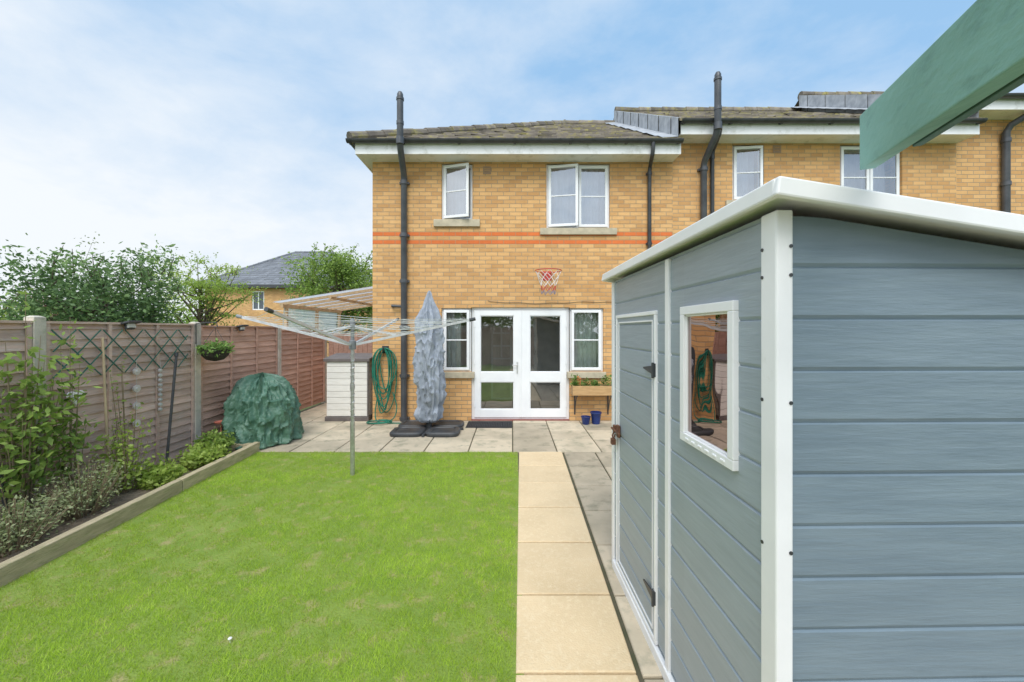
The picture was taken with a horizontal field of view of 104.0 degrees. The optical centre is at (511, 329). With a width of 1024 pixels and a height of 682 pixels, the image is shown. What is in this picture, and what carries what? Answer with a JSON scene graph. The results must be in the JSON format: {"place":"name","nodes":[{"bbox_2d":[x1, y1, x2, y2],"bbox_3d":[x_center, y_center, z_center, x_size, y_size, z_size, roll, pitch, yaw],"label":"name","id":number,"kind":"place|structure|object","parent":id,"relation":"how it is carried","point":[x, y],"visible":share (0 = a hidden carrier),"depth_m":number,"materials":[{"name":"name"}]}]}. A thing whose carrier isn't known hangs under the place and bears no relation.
{"place":"outdoors","nodes":[
{"label":"outdoors","id":0,"kind":"place"},
{"bbox_2d":[0,451,233,562],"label":"soil bed","id":1,"kind":"object","parent":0,"point":[124,497],"visible":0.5,"depth_m":3.62,"materials":[{"name":"brown soil"}]},
{"bbox_2d":[0,474,11,528],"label":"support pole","id":2,"kind":"object","parent":1,"relation":"on","point":[2,500],"visible":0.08,"depth_m":3.32,"materials":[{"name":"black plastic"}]},
{"bbox_2d":[0,288,86,524],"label":"shrub","id":3,"kind":"object","parent":1,"relation":"on","point":[11,450],"visible":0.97,"depth_m":3.46,"materials":[{"name":"green plant"}]},
{"bbox_2d":[0,483,91,557],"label":"shrub","id":4,"kind":"object","parent":1,"relation":"on","point":[17,538],"visible":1,"depth_m":3.10,"materials":[{"name":"green plant"}]},
{"bbox_2d":[27,321,106,503],"bbox_3d":[-4.168,0.781,3.812,0.447,1.799,0.674,0,0,0],"label":"shrub","id":5,"kind":"object","parent":1,"relation":"on","point":[76,441],"visible":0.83,"depth_m":3.78,"materials":[{"name":"green plant"}]},
{"bbox_2d":[24,454,134,524],"bbox_3d":[-3.919,1.418,3.640,0.601,0.562,0.870,0,0,0],"label":"shrub","id":6,"kind":"object","parent":1,"relation":"on","point":[98,502],"visible":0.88,"depth_m":3.62,"materials":[{"name":"green plant"}]},
{"bbox_2d":[101,337,109,483],"bbox_3d":[-4.320,0.890,4.255,0.072,1.621,0.022,0,0,-37],"label":"bamboo cane","id":7,"kind":"object","parent":1,"relation":"on","point":[104,387],"visible":0.65,"depth_m":4.25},
{"bbox_2d":[89,417,167,494],"bbox_3d":[-4.030,1.302,4.180,0.530,0.761,0.641,0,0,29],"label":"shrub","id":8,"kind":"object","parent":1,"relation":"on","point":[121,451],"visible":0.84,"depth_m":4.13,"materials":[{"name":"green plant"}]},
{"bbox_2d":[108,358,149,476],"bbox_3d":[-4.280,0.997,4.464,0.183,1.368,0.450,0,0,0],"label":"shrub","id":9,"kind":"object","parent":1,"relation":"on","point":[122,400],"visible":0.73,"depth_m":4.42,"materials":[{"name":"green plant"}]},
{"bbox_2d":[127,457,189,490],"bbox_3d":[-3.839,1.564,4.360,0.496,0.310,0.520,0,0,0],"label":"shrub","id":10,"kind":"object","parent":1,"relation":"on","point":[159,475],"visible":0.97,"depth_m":4.27,"materials":[{"name":"green plant"}]},
{"bbox_2d":[165,352,178,461],"bbox_3d":[-4.229,0.995,4.973,0.047,1.416,0.330,0,0,-22],"label":"support pole","id":11,"kind":"object","parent":1,"relation":"on","point":[176,354],"visible":0.88,"depth_m":4.97,"materials":[{"name":"black plastic"}]},
{"bbox_2d":[172,440,231,470],"bbox_3d":[-3.818,1.554,4.920,0.629,0.353,0.624,0,0,-28],"label":"shrub","id":12,"kind":"object","parent":1,"relation":"on","point":[198,456],"visible":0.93,"depth_m":4.83,"materials":[{"name":"green plant"}]},
{"bbox_2d":[190,426,235,453],"bbox_3d":[-3.978,1.494,5.312,0.555,0.455,0.529,0,0,-28],"label":"shrub","id":13,"kind":"object","parent":1,"relation":"on","point":[220,439],"visible":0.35,"depth_m":5.29,"materials":[{"name":"green plant"}]},
{"bbox_2d":[0,450,523,681],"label":"lawn","id":14,"kind":"structure","parent":0,"point":[194,530],"depth_m":2.67,"materials":[{"name":"green plant"}]},
{"bbox_2d":[0,442,259,585],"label":"timber edging","id":15,"kind":"object","parent":14,"relation":"on","point":[23,563],"visible":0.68,"depth_m":3.39,"materials":[{"name":"beige wood"}]},
{"bbox_2d":[236,307,475,474],"bbox_3d":[-1.881,0.767,4.703,2.113,1.906,2.077,0,0,-41],"label":"rotary clothes dryer","id":16,"kind":"object","parent":14,"relation":"on","point":[352,343],"visible":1,"depth_m":4.67,"materials":[{"name":"metal"}]},
{"bbox_2d":[202,251,372,355],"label":"distant house","id":17,"kind":"structure","parent":0,"point":[266,274],"depth_m":26.30,"materials":[{"name":"brick"}]},
{"bbox_2d":[252,291,263,309],"bbox_3d":[-16.700,-1.925,26.385,0.800,1.250,0.070,0,0,0],"label":"window","id":18,"kind":"structure","parent":17,"relation":"in","point":[255,306],"depth_m":26.40,"materials":[{"name":"white plastic"}]},
{"bbox_2d":[258,402,664,681],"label":"patio","id":19,"kind":"structure","parent":0,"point":[575,444],"depth_m":5.79,"materials":[{"name":"beige stone"}]},
{"bbox_2d":[214,420,221,431],"bbox_3d":[-4.160,1.504,5.720,0.170,0.392,0.170,0,0,0],"label":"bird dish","id":20,"kind":"object","parent":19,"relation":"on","point":[218,422],"visible":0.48,"depth_m":5.71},
{"bbox_2d":[219,372,304,449],"bbox_3d":[-3.835,1.162,6.118,1.193,1.036,1.182,0,0,0],"label":"covered barbecue","id":21,"kind":"object","parent":19,"relation":"on","point":[262,408],"visible":0.97,"depth_m":5.78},
{"bbox_2d":[323,353,372,420],"bbox_3d":[-3.055,1.075,7.655,0.850,1.227,0.570,0,0,0],"label":"storage box","id":22,"kind":"object","parent":19,"relation":"on","point":[338,387],"visible":0.84,"depth_m":7.41,"materials":[{"name":"beige plastic"}]},
{"bbox_2d":[389,291,463,436],"bbox_3d":[-1.400,0.514,6.740,1.160,2.348,0.940,0,0,0],"label":"parasol","id":23,"kind":"object","parent":19,"relation":"on","point":[428,372],"visible":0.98,"depth_m":6.59,"materials":[{"name":"grey fabric"}]},
{"bbox_2d":[465,421,511,427],"bbox_3d":[-0.399,1.679,7.105,0.802,0.018,0.450,0,0,0],"label":"doormat","id":24,"kind":"object","parent":19,"relation":"on","point":[489,424],"visible":1,"depth_m":7.06,"materials":[{"name":"rubber"}]},
{"bbox_2d":[581,415,590,424],"bbox_3d":[1.320,1.618,7.160,0.178,0.140,0.179,0,0,0],"label":"plant pot","id":25,"kind":"object","parent":19,"relation":"on","point":[585,419],"visible":1,"depth_m":7.10,"materials":[{"name":"blue ceramic"}]},
{"bbox_2d":[590,411,601,423],"bbox_3d":[1.510,1.583,7.200,0.210,0.210,0.210,0,0,0],"label":"plant pot","id":26,"kind":"object","parent":19,"relation":"on","point":[595,417],"visible":0.99,"depth_m":7.13,"materials":[{"name":"blue ceramic"}]},
{"bbox_2d":[602,176,1023,681],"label":"garden shed","id":27,"kind":"structure","parent":19,"relation":"on","point":[817,438],"depth_m":1.17,"materials":[{"name":"plastic"}]},
{"bbox_2d":[610,315,655,634],"bbox_3d":[0.723,0.765,2.441,0.073,1.730,0.756,0,0,-1],"label":"door","id":28,"kind":"structure","parent":27,"relation":"in","point":[634,430],"depth_m":2.37,"materials":[{"name":"plastic"}]},
{"bbox_2d":[680,300,740,470],"bbox_3d":[0.761,0.190,1.558,0.044,0.580,0.409,0,0,-1],"label":"window","id":29,"kind":"structure","parent":27,"relation":"in","point":[709,333],"depth_m":1.52,"materials":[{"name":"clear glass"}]},
{"bbox_2d":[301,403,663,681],"bbox_3d":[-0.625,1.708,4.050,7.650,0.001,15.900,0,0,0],"label":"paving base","id":30,"kind":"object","parent":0,"point":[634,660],"visible":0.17,"depth_m":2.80,"materials":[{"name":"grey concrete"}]},
{"bbox_2d":[0,0,1023,322],"label":"sky","id":31,"kind":"structure","parent":0,"point":[208,127],"materials":[{"name":"blue"}]},
{"bbox_2d":[516,452,638,681],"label":"path","id":32,"kind":"structure","parent":0,"point":[569,629],"depth_m":2.57,"materials":[{"name":"beige stone"}]},
{"bbox_2d":[860,0,1023,169],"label":"timber pergola","id":33,"kind":"object","parent":32,"relation":"on","point":[968,62],"visible":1,"depth_m":0.73,"materials":[{"name":"green wood"}]},
{"bbox_2d":[606,71,987,234],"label":"terraced house","id":34,"kind":"structure","parent":0,"point":[728,155],"depth_m":7.47,"materials":[{"name":"brick"}]},
{"bbox_2d":[725,145,762,205],"bbox_3d":[4.410,-2.867,7.605,0.860,1.175,0.370,0,0,0],"label":"window","id":35,"kind":"structure","parent":34,"relation":"in","point":[743,162],"depth_m":7.75,"materials":[{"name":"white plastic"}]},
{"bbox_2d":[840,146,899,194],"bbox_3d":[6.708,-2.853,7.638,1.165,1.205,0.305,0,0,0],"label":"window","id":36,"kind":"structure","parent":34,"relation":"in","point":[851,175],"depth_m":7.75,"materials":[{"name":"white plastic"}]},
{"bbox_2d":[754,91,1023,214],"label":"terraced house","id":37,"kind":"structure","parent":0,"point":[990,166],"depth_m":7.47,"materials":[{"name":"brick"}]},
{"label":"ground","id":38,"kind":"structure","parent":0,"visible":0},
{"bbox_2d":[0,298,57,320],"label":"bush","id":39,"kind":"object","parent":38,"relation":"on","point":[3,315],"visible":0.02,"depth_m":9.80,"materials":[{"name":"green plant"}]},
{"bbox_2d":[0,292,87,320],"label":"bush","id":40,"kind":"object","parent":38,"relation":"on","point":[44,306],"visible":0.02,"depth_m":12.17,"materials":[{"name":"green plant"}]},
{"bbox_2d":[0,234,103,316],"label":"tree","id":41,"kind":"object","parent":38,"relation":"on","point":[60,270],"visible":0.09,"depth_m":13.90,"materials":[{"name":"green plant"}]},
{"bbox_2d":[0,281,135,320],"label":"tree","id":42,"kind":"object","parent":38,"relation":"on","point":[17,297],"visible":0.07,"depth_m":10.02,"materials":[{"name":"green plant"}]},
{"bbox_2d":[0,233,198,322],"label":"tree","id":43,"kind":"object","parent":38,"relation":"on","point":[113,307],"visible":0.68,"depth_m":9.13,"materials":[{"name":"green plant"}]},
{"bbox_2d":[1,252,217,323],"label":"distant hedge","id":44,"kind":"object","parent":38,"relation":"on","point":[184,319],"visible":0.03,"depth_m":41.10,"materials":[{"name":"green plant"}]},
{"bbox_2d":[0,316,326,521],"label":"fence","id":45,"kind":"object","parent":38,"relation":"on","point":[203,388],"visible":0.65,"depth_m":4.91,"materials":[{"name":"wood"}]},
{"bbox_2d":[66,390,84,405],"bbox_3d":[-4.337,0.684,3.980,0.030,0.153,0.170,0,0,0],"label":"heart ornament","id":46,"kind":"object","parent":45,"relation":"attached to","point":[75,402],"visible":0.37,"depth_m":3.96,"materials":[{"name":"grey metal"}]},
{"bbox_2d":[51,329,187,378],"bbox_3d":[-4.345,0.240,4.565,0.024,0.487,1.577,0,0,0],"label":"trellis","id":47,"kind":"object","parent":45,"relation":"attached to","point":[76,352],"visible":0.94,"depth_m":4.46,"materials":[{"name":"wood"}]},
{"bbox_2d":[132,360,140,426],"bbox_3d":[-4.332,0.726,4.620,0.027,0.792,0.083,0,0,0],"label":"wind chime","id":48,"kind":"object","parent":47,"relation":"hanging from","point":[136,371],"visible":0.91,"depth_m":4.62,"materials":[{"name":"metal"}]},
{"bbox_2d":[121,320,141,329],"bbox_3d":[-4.310,-0.053,4.530,0.100,0.102,0.160,0,0,0],"label":"solar light","id":49,"kind":"object","parent":45,"relation":"attached to","point":[129,325],"visible":1,"depth_m":4.50,"materials":[{"name":"black plastic"}]},
{"bbox_2d":[158,369,162,410],"bbox_3d":[-4.332,0.676,4.930,0.027,0.652,0.044,0,0,0],"label":"wind chime","id":50,"kind":"object","parent":45,"relation":"hanging from","point":[160,389],"visible":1,"depth_m":4.92,"materials":[{"name":"metal"}]},
{"bbox_2d":[195,322,234,360],"bbox_3d":[-4.079,0.162,5.511,0.462,0.537,0.463,0,0,-35],"label":"hanging basket","id":51,"kind":"object","parent":45,"relation":"attached to","point":[212,351],"visible":1,"depth_m":5.42,"materials":[{"name":"green plastic"}]},
{"bbox_2d":[236,324,248,330],"bbox_3d":[-4.310,-0.033,6.400,0.100,0.102,0.160,0,0,0],"label":"solar light","id":52,"kind":"object","parent":45,"relation":"attached to","point":[241,327],"visible":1,"depth_m":6.36,"materials":[{"name":"black plastic"}]},
{"bbox_2d":[111,251,270,325],"bbox_3d":[-11.023,-0.632,14.054,4.501,4.672,3.897,0,0,0],"label":"tree","id":53,"kind":"object","parent":38,"relation":"on","point":[201,286],"visible":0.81,"depth_m":13.95,"materials":[{"name":"green plant"}]},
{"bbox_2d":[273,242,372,342],"bbox_3d":[-6.844,-0.966,16.182,4.823,5.344,4.390,0,0,-24],"label":"tree","id":54,"kind":"object","parent":38,"relation":"on","point":[337,271],"visible":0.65,"depth_m":15.37,"materials":[{"name":"green plant"}]},
{"bbox_2d":[274,286,372,403],"bbox_3d":[-3.620,0.419,9.170,2.000,2.562,2.900,0,0,0],"label":"lean to canopy","id":55,"kind":"object","parent":38,"relation":"on","point":[344,300],"visible":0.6,"depth_m":8.61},
{"bbox_2d":[343,263,372,332],"bbox_3d":[-5.581,-0.731,17.533,3.081,4.883,3.714,0,0,33],"label":"tree","id":56,"kind":"object","parent":38,"relation":"on","point":[361,312],"visible":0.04,"depth_m":16.76,"materials":[{"name":"green plant"}]},
{"bbox_2d":[345,91,683,421],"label":"terraced house","id":57,"kind":"structure","parent":38,"relation":"on","point":[481,224],"depth_m":7.47,"materials":[{"name":"brick"}]},
{"bbox_2d":[329,333,372,355],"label":"side gate","id":58,"kind":"structure","parent":57,"relation":"attached to","point":[334,347],"depth_m":9.42,"materials":[{"name":"red wood"}]},
{"bbox_2d":[366,346,399,423],"bbox_3d":[-2.285,0.994,7.254,0.670,1.387,0.432,0,0,0],"label":"garden hose","id":59,"kind":"object","parent":57,"relation":"attached to","point":[385,349],"visible":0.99,"depth_m":7.35,"materials":[{"name":"green plastic"}]},
{"bbox_2d":[434,163,479,226],"bbox_3d":[-1.028,-2.510,7.565,0.859,1.180,0.451,0,0,0],"label":"window","id":60,"kind":"structure","parent":57,"relation":"in","point":[456,184],"depth_m":7.52,"materials":[{"name":"white plastic"}]},
{"bbox_2d":[442,308,474,377],"bbox_3d":[-1.045,0.250,7.581,0.690,1.300,0.322,0,0,0],"label":"window","id":61,"kind":"structure","parent":57,"relation":"in","point":[452,333],"depth_m":7.52,"materials":[{"name":"white plastic"}]},
{"bbox_2d":[474,310,521,416],"bbox_3d":[-0.265,0.640,7.501,0.896,2.010,0.108,0,0,0],"label":"door","id":62,"kind":"structure","parent":57,"relation":"in","point":[515,376],"depth_m":7.51,"materials":[{"name":"white plastic"}]},
{"bbox_2d":[491,317,511,399],"bbox_3d":[-0.250,0.675,9.465,0.500,1.950,0.030,0,0,0],"label":"interior door","id":63,"kind":"structure","parent":57,"relation":"in","point":[492,398],"depth_m":9.45,"materials":[{"name":"white plastic"}]},
{"bbox_2d":[521,310,566,416],"bbox_3d":[0.602,0.640,7.525,0.852,2.010,0.060,0,0,0],"label":"door","id":64,"kind":"structure","parent":57,"relation":"in","point":[528,376],"depth_m":7.51,"materials":[{"name":"white plastic"}]},
{"bbox_2d":[535,268,561,294],"bbox_3d":[0.652,-0.864,7.198,0.486,0.453,0.542,0,0,0],"label":"basketball hoop","id":65,"kind":"object","parent":57,"relation":"attached to","point":[546,275],"visible":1,"depth_m":7.16,"materials":[{"name":"fabric"}]},
{"bbox_2d":[540,163,616,234],"bbox_3d":[1.237,-2.435,7.585,1.428,1.330,0.409,0,0,0],"label":"window","id":66,"kind":"structure","parent":57,"relation":"in","point":[577,200],"depth_m":7.75,"materials":[{"name":"white plastic"}]},
{"bbox_2d":[567,308,605,377],"bbox_3d":[1.390,0.250,7.581,0.720,1.300,0.322,0,0,0],"label":"window","id":67,"kind":"structure","parent":57,"relation":"in","point":[586,324],"depth_m":7.70,"materials":[{"name":"white plastic"}]},
{"bbox_2d":[570,374,611,413],"bbox_3d":[1.476,1.184,7.319,0.855,0.791,0.299,0,0,0],"label":"planter box","id":68,"kind":"object","parent":57,"relation":"attached to","point":[580,387],"visible":0.98,"depth_m":7.17,"materials":[{"name":"brown wood"}]}
]}

